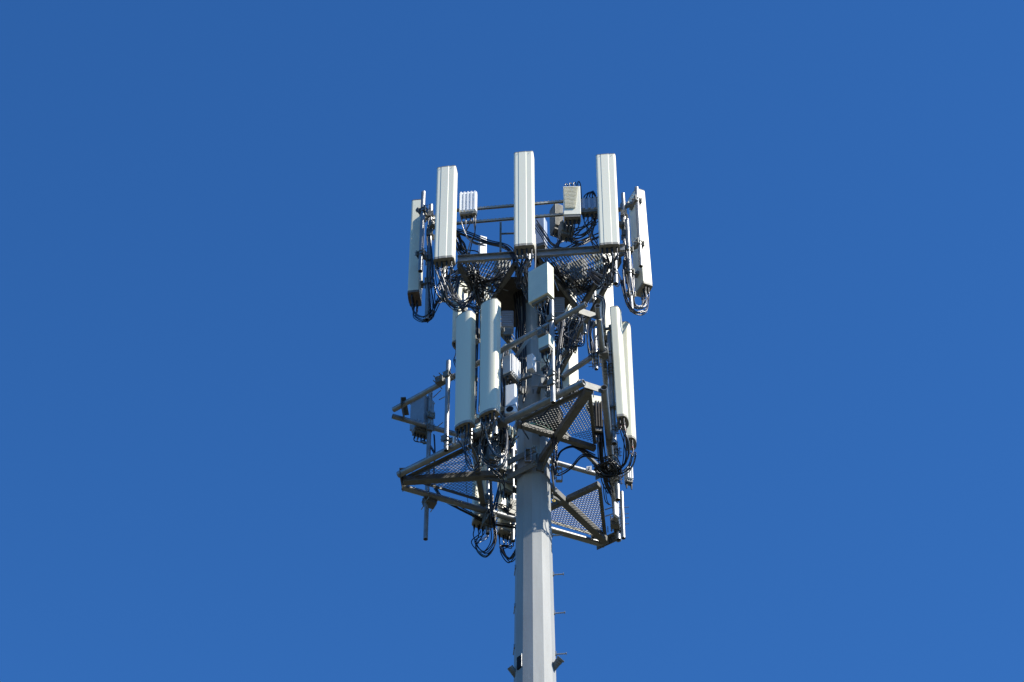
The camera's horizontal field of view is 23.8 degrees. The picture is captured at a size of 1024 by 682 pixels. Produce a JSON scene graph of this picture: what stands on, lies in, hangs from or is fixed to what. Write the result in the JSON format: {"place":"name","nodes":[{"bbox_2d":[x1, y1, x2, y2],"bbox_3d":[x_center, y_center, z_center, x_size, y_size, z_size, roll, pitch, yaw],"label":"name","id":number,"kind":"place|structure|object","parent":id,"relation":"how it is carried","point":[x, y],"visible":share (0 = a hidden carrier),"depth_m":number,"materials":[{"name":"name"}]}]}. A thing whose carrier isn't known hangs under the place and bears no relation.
{"place":"outdoors","nodes":[
{"label":"outdoors","id":0,"kind":"place"},
{"bbox_2d":[494,260,510,288],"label":"radio unit","id":1,"kind":"object","parent":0,"point":[501,267],"visible":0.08,"depth_m":56.10,"materials":[{"name":"metal"}]},
{"bbox_2d":[500,353,520,434],"bbox_3d":[-0.069,1.160,49.075,0.384,2.149,0.340,-24,-50,22],"label":"radio unit","id":2,"kind":"object","parent":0,"point":[511,369],"visible":0.84,"depth_m":49.47,"materials":[{"name":"metal"}]},
{"bbox_2d":[498,353,503,447],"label":"cable","id":3,"kind":"object","parent":2,"relation":"attached to","point":[503,394],"visible":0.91,"depth_m":49.18,"materials":[{"name":"rubber"}]},
{"bbox_2d":[0,0,1023,681],"label":"sky","id":4,"kind":"structure","parent":0,"point":[210,336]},
{"bbox_2d":[605,321,636,477],"bbox_3d":[2.268,1.205,50.026,0.820,4.291,0.576,-23,-50,21],"label":"panel antenna","id":5,"kind":"object","parent":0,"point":[631,428],"visible":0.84,"depth_m":49.93,"materials":[{"name":"white plastic"}]},
{"label":"ground","id":6,"kind":"structure","parent":0,"visible":0},
{"bbox_2d":[508,303,566,681],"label":"monopole mast","id":7,"kind":"object","parent":6,"relation":"on","point":[535,654],"visible":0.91,"depth_m":47.23,"materials":[{"name":"metal"}]},
{"bbox_2d":[485,439,504,501],"bbox_3d":[-0.241,2.580,48.265,0.322,0.914,0.946,-18,-48,17],"label":"radio unit","id":8,"kind":"object","parent":7,"relation":"attached to","point":[489,456],"visible":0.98,"depth_m":48.06,"materials":[{"name":"metal"}]},
{"bbox_2d":[392,302,609,479],"bbox_3d":[-0.132,1.061,50.595,4.812,1.908,5.206,0,-45,0],"label":"support rail frame","id":9,"kind":"object","parent":7,"relation":"attached to","point":[524,339],"visible":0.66,"depth_m":50.12,"materials":[{"name":"metal"}]},
{"bbox_2d":[422,392,434,540],"bbox_3d":[-1.741,2.542,50.533,0.180,4.154,0.280,17,-48,-16],"label":"mounting pipe","id":10,"kind":"object","parent":9,"relation":"attached to","point":[430,428],"visible":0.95,"depth_m":50.91,"materials":[{"name":"metal"}]},
{"bbox_2d":[410,395,434,431],"bbox_3d":[-1.921,1.596,51.773,0.420,0.840,0.340,-31,-53,27],"label":"radio unit","id":11,"kind":"object","parent":10,"relation":"attached to","point":[419,409],"visible":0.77,"depth_m":51.71,"materials":[{"name":"grey metal"}]},
{"bbox_2d":[412,419,434,452],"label":"radio unit","id":12,"kind":"object","parent":10,"relation":"attached to","point":[418,432],"visible":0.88,"depth_m":51.24,"materials":[{"name":"metal"}]},
{"bbox_2d":[433,373,444,388],"bbox_3d":[-1.485,0.825,50.352,0.170,0.170,0.307,-27,-52,24],"label":"pipe clamp","id":13,"kind":"object","parent":9,"relation":"attached to","point":[439,381],"visible":0.99,"depth_m":50.29,"materials":[{"name":"metal"}]},
{"bbox_2d":[440,360,454,451],"bbox_3d":[-1.310,1.323,49.560,0.180,2.540,0.280,-27,-51,24],"label":"mounting pipe","id":14,"kind":"object","parent":9,"relation":"attached to","point":[447,376],"visible":0.98,"depth_m":49.51,"materials":[{"name":"metal"}]},
{"bbox_2d":[483,466,493,534],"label":"mounting pipe","id":15,"kind":"object","parent":9,"relation":"attached to","point":[486,527],"visible":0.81,"depth_m":49.94,"materials":[{"name":"metal"}]},
{"bbox_2d":[471,414,496,557],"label":"cables","id":16,"kind":"object","parent":15,"relation":"attached to","point":[476,523],"visible":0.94,"depth_m":50.06,"materials":[{"name":"plastic"}]},
{"bbox_2d":[497,435,516,562],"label":"cables","id":17,"kind":"object","parent":9,"relation":"attached to","point":[503,533],"visible":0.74,"depth_m":50.24,"materials":[{"name":"plastic"}]},
{"bbox_2d":[508,448,515,542],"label":"mounting pipe","id":18,"kind":"object","parent":9,"relation":"attached to","point":[512,501],"visible":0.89,"depth_m":50.60,"materials":[{"name":"metal"}]},
{"bbox_2d":[535,325,548,337],"bbox_3d":[0.618,-0.147,49.160,0.170,0.170,0.307,-27,-52,24],"label":"pipe clamp","id":19,"kind":"object","parent":9,"relation":"attached to","point":[542,331],"visible":0.8,"depth_m":49.10,"materials":[{"name":"metal"}]},
{"bbox_2d":[546,299,559,404],"bbox_3d":[0.818,0.210,48.486,0.180,2.881,0.280,-27,-51,24],"label":"mounting pipe","id":20,"kind":"object","parent":9,"relation":"attached to","point":[552,382],"visible":1,"depth_m":48.11,"materials":[{"name":"metal"}]},
{"bbox_2d":[528,262,553,334],"bbox_3d":[0.618,-0.699,49.536,0.500,2.157,0.289,-28,-52,25],"label":"junction box","id":21,"kind":"object","parent":20,"relation":"attached to","point":[540,285],"visible":0.98,"depth_m":49.77,"materials":[{"name":"grey metal"}]},
{"bbox_2d":[538,334,553,390],"bbox_3d":[0.729,0.536,48.179,0.268,1.488,0.386,-25,-51,22],"label":"junction box","id":22,"kind":"object","parent":20,"relation":"attached to","point":[545,345],"visible":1,"depth_m":48.39,"materials":[{"name":"grey metal"}]},
{"bbox_2d":[556,320,562,391],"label":"cable","id":23,"kind":"object","parent":9,"relation":"hanging from","point":[559,349],"visible":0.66,"depth_m":49.12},
{"bbox_2d":[558,319,564,390],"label":"cable","id":24,"kind":"object","parent":9,"relation":"hanging from","point":[560,347],"visible":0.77,"depth_m":49.14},
{"bbox_2d":[559,322,565,380],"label":"cable","id":25,"kind":"object","parent":9,"relation":"hanging from","point":[561,350],"visible":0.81,"depth_m":49.19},
{"bbox_2d":[567,313,579,341],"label":"cable","id":26,"kind":"object","parent":9,"relation":"hanging from","point":[571,321],"visible":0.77,"depth_m":49.62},
{"bbox_2d":[588,328,601,370],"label":"mounting pipe","id":27,"kind":"object","parent":9,"relation":"attached to","point":[596,364],"visible":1,"depth_m":49.56,"materials":[{"name":"metal"}]},
{"bbox_2d":[598,343,608,361],"bbox_3d":[1.877,0.241,49.742,0.200,0.200,0.360,-4,-46,3],"label":"pipe clamp","id":28,"kind":"object","parent":9,"relation":"attached to","point":[605,354],"visible":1,"depth_m":49.67,"materials":[{"name":"metal"}]},
{"bbox_2d":[603,330,619,445],"bbox_3d":[2.015,0.939,49.490,0.292,3.183,0.181,0,-45,0],"label":"mounting pipe","id":29,"kind":"object","parent":9,"relation":"attached to","point":[609,371],"visible":0.97,"depth_m":49.42,"materials":[{"name":"metal"}]},
{"bbox_2d":[596,306,629,476],"bbox_3d":[2.051,1.010,49.689,0.602,4.004,0.992,0,-46,0],"label":"panel antenna","id":30,"kind":"object","parent":29,"relation":"attached to","point":[619,405],"visible":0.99,"depth_m":49.31,"materials":[{"name":"white plastic"}]},
{"bbox_2d":[585,395,601,412],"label":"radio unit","id":31,"kind":"object","parent":30,"relation":"attached to","point":[597,398],"visible":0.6,"depth_m":49.01,"materials":[{"name":"white metal"}]},
{"bbox_2d":[497,453,506,477],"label":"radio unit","id":32,"kind":"object","parent":7,"relation":"attached to","point":[502,470],"visible":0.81,"depth_m":48.30,"materials":[{"name":"metal"}]},
{"bbox_2d":[501,311,513,340],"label":"ribbed radio unit","id":33,"kind":"object","parent":7,"relation":"attached to","point":[507,320],"visible":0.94,"depth_m":51.43,"materials":[{"name":"metal"}]},
{"bbox_2d":[396,379,621,549],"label":"platform","id":34,"kind":"structure","parent":7,"relation":"attached to","point":[583,396],"depth_m":49.22,"materials":[{"name":"metal"}]},
{"bbox_2d":[421,489,438,511],"bbox_3d":[-1.685,3.284,49.844,0.240,0.240,0.432,17,-48,-16],"label":"pipe clamp","id":35,"kind":"object","parent":34,"relation":"attached to","point":[432,502],"visible":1,"depth_m":49.74,"materials":[{"name":"metal"}]},
{"bbox_2d":[464,375,478,446],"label":"mounting pipe","id":36,"kind":"object","parent":34,"relation":"attached to","point":[473,435],"visible":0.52,"depth_m":48.41,"materials":[{"name":"metal"}]},
{"bbox_2d":[455,310,486,471],"bbox_3d":[-0.823,1.137,49.100,0.406,4.322,0.726,-27,-51,24],"label":"panel antenna","id":37,"kind":"object","parent":36,"relation":"attached to","point":[465,414],"visible":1,"depth_m":48.99,"materials":[{"name":"white plastic"}]},
{"bbox_2d":[434,488,515,527],"bbox_3d":[-0.760,3.462,50.141,1.856,0.564,0.094,15,-47,-14],"label":"cable","id":38,"kind":"object","parent":34,"relation":"attached to","point":[477,517],"visible":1,"depth_m":50.02,"materials":[{"name":"rubber"}]},
{"bbox_2d":[436,489,515,525],"bbox_3d":[-0.754,3.433,50.166,1.853,0.564,0.096,15,-47,-14],"label":"cable","id":39,"kind":"object","parent":34,"relation":"attached to","point":[481,518],"visible":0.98,"depth_m":50.04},
{"bbox_2d":[473,435,485,456],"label":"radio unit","id":40,"kind":"object","parent":34,"relation":"attached to","point":[475,442],"visible":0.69,"depth_m":48.44,"materials":[{"name":"metal"}]},
{"bbox_2d":[480,508,497,528],"bbox_3d":[-0.474,3.685,49.993,0.240,0.240,0.432,17,-48,-16],"label":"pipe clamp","id":41,"kind":"object","parent":34,"relation":"attached to","point":[485,516],"visible":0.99,"depth_m":49.91,"materials":[{"name":"metal"}]},
{"bbox_2d":[491,360,502,435],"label":"mounting pipe","id":42,"kind":"object","parent":34,"relation":"attached to","point":[495,428],"visible":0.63,"depth_m":48.07,"materials":[{"name":"metal"}]},
{"bbox_2d":[478,298,508,467],"bbox_3d":[-0.409,0.882,48.978,0.636,4.171,0.772,-25,-51,22],"label":"panel antenna","id":43,"kind":"object","parent":42,"relation":"attached to","point":[491,330],"visible":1,"depth_m":48.72,"materials":[{"name":"white plastic"}]},
{"bbox_2d":[496,414,508,430],"bbox_3d":[-0.209,1.617,48.285,0.170,0.170,0.307,-27,-52,24],"label":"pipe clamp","id":44,"kind":"object","parent":34,"relation":"attached to","point":[501,424],"visible":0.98,"depth_m":48.23,"materials":[{"name":"metal"}]},
{"bbox_2d":[499,476,512,500],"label":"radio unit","id":45,"kind":"object","parent":34,"relation":"attached to","point":[508,490],"visible":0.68,"depth_m":49.09,"materials":[{"name":"grey metal"}]},
{"bbox_2d":[505,384,517,416],"bbox_3d":[-0.013,1.217,48.684,0.235,0.830,0.243,-12,-47,11],"label":"camera housing","id":46,"kind":"object","parent":34,"relation":"on","point":[511,398],"visible":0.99,"depth_m":48.62,"materials":[{"name":"plastic"}]},
{"bbox_2d":[508,426,515,452],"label":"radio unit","id":47,"kind":"object","parent":34,"relation":"attached to","point":[510,429],"visible":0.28,"depth_m":49.16,"materials":[{"name":"grey metal"}]},
{"bbox_2d":[535,406,562,436],"bbox_3d":[0.752,1.622,49.312,0.520,0.500,0.300,-15,-47,14],"label":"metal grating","id":48,"kind":"object","parent":34,"relation":"on","point":[550,420],"visible":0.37,"depth_m":49.15,"materials":[{"name":"metal"}]},
{"bbox_2d":[557,455,597,475],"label":"cable","id":49,"kind":"object","parent":34,"relation":"attached to","point":[575,463],"visible":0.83,"depth_m":48.78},
{"bbox_2d":[594,400,602,474],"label":"radio unit","id":50,"kind":"object","parent":34,"relation":"attached to","point":[598,420],"visible":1,"depth_m":48.59,"materials":[{"name":"metal"}]},
{"bbox_2d":[594,463,614,477],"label":"cable","id":51,"kind":"object","parent":34,"relation":"attached to","point":[603,476],"visible":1,"depth_m":48.50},
{"bbox_2d":[597,461,617,475],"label":"cable","id":52,"kind":"object","parent":34,"relation":"attached to","point":[606,474],"visible":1,"depth_m":48.42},
{"bbox_2d":[605,502,618,517],"bbox_3d":[2.042,3.494,49.609,0.265,0.360,0.131,-28,-52,25],"label":"bracket plate","id":53,"kind":"object","parent":34,"relation":"attached to","point":[615,509],"visible":1,"depth_m":49.54,"materials":[{"name":"metal"}]},
{"bbox_2d":[610,515,619,531],"bbox_3d":[2.141,3.789,50.411,0.190,0.190,0.342,-4,-46,4],"label":"pipe clamp","id":54,"kind":"object","parent":34,"relation":"attached to","point":[613,525],"visible":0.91,"depth_m":50.34,"materials":[{"name":"metal"}]},
{"bbox_2d":[608,441,622,500],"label":"mounting pipe","id":55,"kind":"object","parent":34,"relation":"attached to","point":[616,482],"visible":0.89,"depth_m":48.61,"materials":[{"name":"metal"}]},
{"bbox_2d":[610,503,620,540],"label":"mounting pipe","id":56,"kind":"object","parent":34,"relation":"attached to","point":[617,532],"visible":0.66,"depth_m":50.40,"materials":[{"name":"metal"}]},
{"bbox_2d":[620,491,625,539],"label":"mounting pipe","id":57,"kind":"object","parent":34,"relation":"attached to","point":[622,517],"visible":0.94,"depth_m":48.62,"materials":[{"name":"metal"}]},
{"bbox_2d":[624,467,632,489],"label":"radio unit","id":58,"kind":"object","parent":34,"relation":"attached to","point":[628,479],"visible":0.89,"depth_m":48.88,"materials":[{"name":"metal"}]},
{"bbox_2d":[513,295,517,358],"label":"cable","id":59,"kind":"object","parent":7,"relation":"attached to","point":[516,322],"visible":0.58,"depth_m":52.11,"materials":[{"name":"rubber"}]},
{"bbox_2d":[515,292,519,361],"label":"cable","id":60,"kind":"object","parent":7,"relation":"attached to","point":[518,323],"visible":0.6,"depth_m":52.04,"materials":[{"name":"rubber"}]},
{"bbox_2d":[518,291,521,398],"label":"cable","id":61,"kind":"object","parent":7,"relation":"attached to","point":[520,332],"visible":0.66,"depth_m":51.83,"materials":[{"name":"rubber"}]},
{"bbox_2d":[508,354,535,383],"bbox_3d":[0.163,0.633,50.447,0.681,0.872,0.204,0,-45,0],"label":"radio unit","id":62,"kind":"object","parent":7,"relation":"attached to","point":[531,363],"visible":0.71,"depth_m":50.47,"materials":[{"name":"metal"}]},
{"bbox_2d":[415,197,637,374],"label":"platform","id":63,"kind":"structure","parent":7,"relation":"on","point":[506,298],"depth_m":52.45,"materials":[{"name":"metal"}]},
{"bbox_2d":[415,191,430,272],"bbox_3d":[-1.944,-2.402,52.832,0.280,2.574,0.180,-21,-49,19],"label":"mounting pipe","id":64,"kind":"object","parent":63,"relation":"attached to","point":[421,253],"visible":1,"depth_m":52.72,"materials":[{"name":"metal"}]},
{"bbox_2d":[407,199,441,322],"bbox_3d":[-1.787,-1.719,52.797,1.099,4.061,0.490,-22,-49,20],"label":"panel antenna","id":65,"kind":"object","parent":63,"relation":"attached to","point":[416,283],"visible":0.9,"depth_m":52.55,"materials":[{"name":"white plastic"}]},
{"bbox_2d":[424,204,434,320],"bbox_3d":[-1.790,-1.718,52.579,0.181,3.662,0.293,0,-45,0],"label":"mounting pipe","id":66,"kind":"object","parent":63,"relation":"attached to","point":[429,231],"visible":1,"depth_m":52.48,"materials":[{"name":"metal"}]},
{"bbox_2d":[423,219,430,317],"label":"cable","id":67,"kind":"object","parent":66,"relation":"attached to","point":[427,268],"visible":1,"depth_m":52.26,"materials":[{"name":"rubber"}]},
{"bbox_2d":[428,218,434,230],"bbox_3d":[-1.732,-2.550,53.169,0.140,0.140,0.254,22,-50,-21],"label":"pipe clamp","id":68,"kind":"object","parent":66,"relation":"attached to","point":[431,224],"visible":0.68,"depth_m":53.12,"materials":[{"name":"metal"}]},
{"bbox_2d":[430,228,434,316],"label":"cable","id":69,"kind":"object","parent":66,"relation":"attached to","point":[430,275],"visible":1,"depth_m":52.10,"materials":[{"name":"rubber"}]},
{"bbox_2d":[441,267,446,299],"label":"mounting pipe","id":70,"kind":"object","parent":63,"relation":"attached to","point":[444,275],"visible":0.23,"depth_m":51.48,"materials":[{"name":"metal"}]},
{"bbox_2d":[434,165,474,311],"bbox_3d":[-1.287,-2.084,52.346,0.560,3.988,1.180,-19,-49,18],"label":"panel antenna","id":71,"kind":"object","parent":70,"relation":"attached to","point":[445,224],"visible":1,"depth_m":51.83,"materials":[{"name":"plastic"}]},
{"bbox_2d":[452,278,468,367],"bbox_3d":[-1.075,-0.264,53.711,0.552,3.186,0.507,-22,-50,21],"label":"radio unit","id":72,"kind":"object","parent":63,"relation":"attached to","point":[461,290],"visible":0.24,"depth_m":53.93,"materials":[{"name":"white metal"}]},
{"bbox_2d":[456,234,477,302],"bbox_3d":[-0.855,-1.635,52.720,0.320,1.407,0.900,-24,-50,22],"label":"cable","id":73,"kind":"object","parent":63,"relation":"hanging from","point":[476,273],"visible":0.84,"depth_m":52.47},
{"bbox_2d":[458,234,481,303],"bbox_3d":[-0.779,-1.645,52.684,0.409,1.339,1.046,-25,-50,22],"label":"cable","id":74,"kind":"object","parent":63,"relation":"hanging from","point":[477,268],"visible":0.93,"depth_m":52.56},
{"bbox_2d":[459,235,480,303],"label":"cable","id":75,"kind":"object","parent":63,"relation":"hanging from","point":[472,272],"visible":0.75,"depth_m":52.49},
{"bbox_2d":[460,236,484,300],"bbox_3d":[-0.783,-1.680,52.755,0.288,1.423,1.056,-27,-51,24],"label":"cable","id":76,"kind":"object","parent":63,"relation":"hanging from","point":[478,275],"visible":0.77,"depth_m":52.39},
{"bbox_2d":[459,191,486,253],"bbox_3d":[-0.870,-2.557,52.645,0.402,1.622,0.639,-25,-51,23],"label":"radio unit","id":77,"kind":"object","parent":63,"relation":"attached to","point":[468,203],"visible":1,"depth_m":52.65,"materials":[{"name":"metal"}]},
{"bbox_2d":[475,307,478,413],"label":"cable","id":78,"kind":"object","parent":63,"relation":"hanging from","point":[477,360],"visible":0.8,"depth_m":51.80,"materials":[{"name":"rubber"}]},
{"bbox_2d":[478,308,480,411],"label":"cable","id":79,"kind":"object","parent":63,"relation":"hanging from","point":[479,374],"visible":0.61,"depth_m":51.27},
{"bbox_2d":[460,273,498,294],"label":"cable","id":80,"kind":"object","parent":63,"relation":"on","point":[483,279],"visible":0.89,"depth_m":52.48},
{"bbox_2d":[478,235,486,263],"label":"radio unit","id":81,"kind":"object","parent":63,"relation":"attached to","point":[482,249],"visible":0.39,"depth_m":54.16,"materials":[{"name":"metal"}]},
{"bbox_2d":[456,231,513,259],"bbox_3d":[-0.603,-2.019,52.350,1.357,1.314,0.177,-11,-47,11],"label":"cable","id":82,"kind":"object","parent":63,"relation":"attached to","point":[487,243],"visible":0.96,"depth_m":52.48,"materials":[{"name":"rubber"}]},
{"bbox_2d":[456,230,515,259],"bbox_3d":[-0.552,-2.035,52.393,1.368,1.330,0.177,-11,-47,11],"label":"cable","id":83,"kind":"object","parent":63,"relation":"attached to","point":[488,241],"visible":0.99,"depth_m":52.52,"materials":[{"name":"rubber"}]},
{"bbox_2d":[457,228,514,252],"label":"cable","id":84,"kind":"object","parent":63,"relation":"attached to","point":[487,239],"visible":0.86,"depth_m":52.57,"materials":[{"name":"rubber"}]},
{"bbox_2d":[520,289,524,385],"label":"cable","id":85,"kind":"object","parent":63,"relation":"hanging from","point":[522,333],"visible":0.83,"depth_m":51.79,"materials":[{"name":"rubber"}]},
{"bbox_2d":[514,151,534,299],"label":"panel antenna","id":86,"kind":"object","parent":63,"relation":"attached to","point":[524,215],"visible":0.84,"depth_m":52.01,"materials":[{"name":"white plastic"}]},
{"bbox_2d":[522,276,526,402],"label":"cable","id":87,"kind":"object","parent":63,"relation":"hanging from","point":[525,348],"visible":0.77,"depth_m":51.19,"materials":[{"name":"rubber"}]},
{"bbox_2d":[535,218,546,249],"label":"radio unit","id":88,"kind":"object","parent":63,"relation":"on","point":[540,244],"visible":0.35,"depth_m":53.90,"materials":[{"name":"metal"}]},
{"bbox_2d":[549,204,562,237],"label":"radio unit","id":89,"kind":"object","parent":63,"relation":"on","point":[555,221],"visible":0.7,"depth_m":53.12,"materials":[{"name":"metal"}]},
{"bbox_2d":[558,220,573,243],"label":"radio unit","id":90,"kind":"object","parent":63,"relation":"attached to","point":[562,233],"visible":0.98,"depth_m":52.24,"materials":[{"name":"metal"}]},
{"bbox_2d":[559,295,578,409],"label":"panel antenna","id":91,"kind":"object","parent":63,"relation":"attached to","point":[572,378],"visible":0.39,"depth_m":54.33,"materials":[{"name":"white plastic"}]},
{"bbox_2d":[551,262,588,288],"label":"cable","id":92,"kind":"object","parent":63,"relation":"on","point":[567,279],"visible":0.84,"depth_m":52.42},
{"bbox_2d":[553,262,597,288],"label":"cable","id":93,"kind":"object","parent":63,"relation":"on","point":[575,286],"visible":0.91,"depth_m":52.39,"materials":[{"name":"rubber"}]},
{"bbox_2d":[563,181,590,245],"bbox_3d":[1.383,-2.723,52.588,0.416,1.646,0.938,-13,-47,13],"label":"radio unit","id":94,"kind":"object","parent":63,"relation":"attached to","point":[572,204],"visible":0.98,"depth_m":52.22,"materials":[{"name":"white plastic"}]},
{"bbox_2d":[536,219,598,247],"bbox_3d":[1.234,-2.364,52.753,1.429,0.992,0.053,-5,-46,5],"label":"cable","id":95,"kind":"object","parent":94,"relation":"attached to","point":[555,244],"visible":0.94,"depth_m":52.59,"materials":[{"name":"rubber"}]},
{"bbox_2d":[569,258,587,295],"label":"radio unit","id":96,"kind":"object","parent":63,"relation":"on","point":[578,271],"visible":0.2,"depth_m":55.72,"materials":[{"name":"metal"}]},
{"bbox_2d":[581,191,598,248],"bbox_3d":[1.704,-2.562,52.191,0.402,1.895,0.432,-4,-46,4],"label":"radio unit","id":97,"kind":"object","parent":63,"relation":"attached to","point":[589,206],"visible":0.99,"depth_m":52.23,"materials":[{"name":"metal"}]},
{"bbox_2d":[585,244,613,361],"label":"panel antenna","id":98,"kind":"object","parent":63,"relation":"attached to","point":[608,297],"visible":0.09,"depth_m":53.74,"materials":[{"name":"white plastic"}]},
{"bbox_2d":[610,253,618,285],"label":"mounting pipe","id":99,"kind":"object","parent":63,"relation":"attached to","point":[615,279],"visible":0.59,"depth_m":50.84,"materials":[{"name":"metal"}]},
{"bbox_2d":[586,153,620,288],"bbox_3d":[2.005,-2.408,52.204,0.580,3.793,1.258,10,-46,-9],"label":"panel antenna","id":100,"kind":"object","parent":99,"relation":"attached to","point":[608,219],"visible":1,"depth_m":51.69,"materials":[{"name":"white plastic"}]},
{"bbox_2d":[620,192,627,283],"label":"mounting pipe","id":101,"kind":"object","parent":63,"relation":"attached to","point":[623,210],"visible":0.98,"depth_m":53.15,"materials":[{"name":"metal"}]},
{"bbox_2d":[623,218,636,311],"bbox_3d":[2.490,-1.646,51.866,0.280,2.868,0.180,19,-49,-18],"label":"mounting pipe","id":102,"kind":"object","parent":63,"relation":"attached to","point":[629,250],"visible":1,"depth_m":51.76,"materials":[{"name":"metal"}]},
{"bbox_2d":[620,189,652,315],"bbox_3d":[2.558,-1.971,52.501,0.473,4.170,1.131,-33,-54,28],"label":"panel antenna","id":103,"kind":"object","parent":102,"relation":"attached to","point":[643,281],"visible":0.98,"depth_m":52.34,"materials":[{"name":"white plastic"}]},
{"bbox_2d":[629,186,645,267],"bbox_3d":[2.715,-2.481,52.319,0.280,2.538,0.180,19,-49,-18],"label":"mounting pipe","id":104,"kind":"object","parent":63,"relation":"attached to","point":[639,243],"visible":1,"depth_m":52.24,"materials":[{"name":"metal"}]},
{"bbox_2d":[536,378,550,405],"bbox_3d":[0.673,1.047,50.306,0.306,0.620,0.234,7,-46,-7],"label":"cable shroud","id":105,"kind":"object","parent":7,"relation":"attached to","point":[541,391],"visible":0.37,"depth_m":50.23,"materials":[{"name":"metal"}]},
{"bbox_2d":[541,354,548,375],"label":"radio unit","id":106,"kind":"object","parent":7,"relation":"attached to","point":[543,367],"visible":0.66,"depth_m":50.77,"materials":[{"name":"grey metal"}]},
{"bbox_2d":[552,297,564,326],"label":"ribbed radio unit","id":107,"kind":"object","parent":7,"relation":"attached to","point":[559,305],"visible":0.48,"depth_m":52.06,"materials":[{"name":"metal"}]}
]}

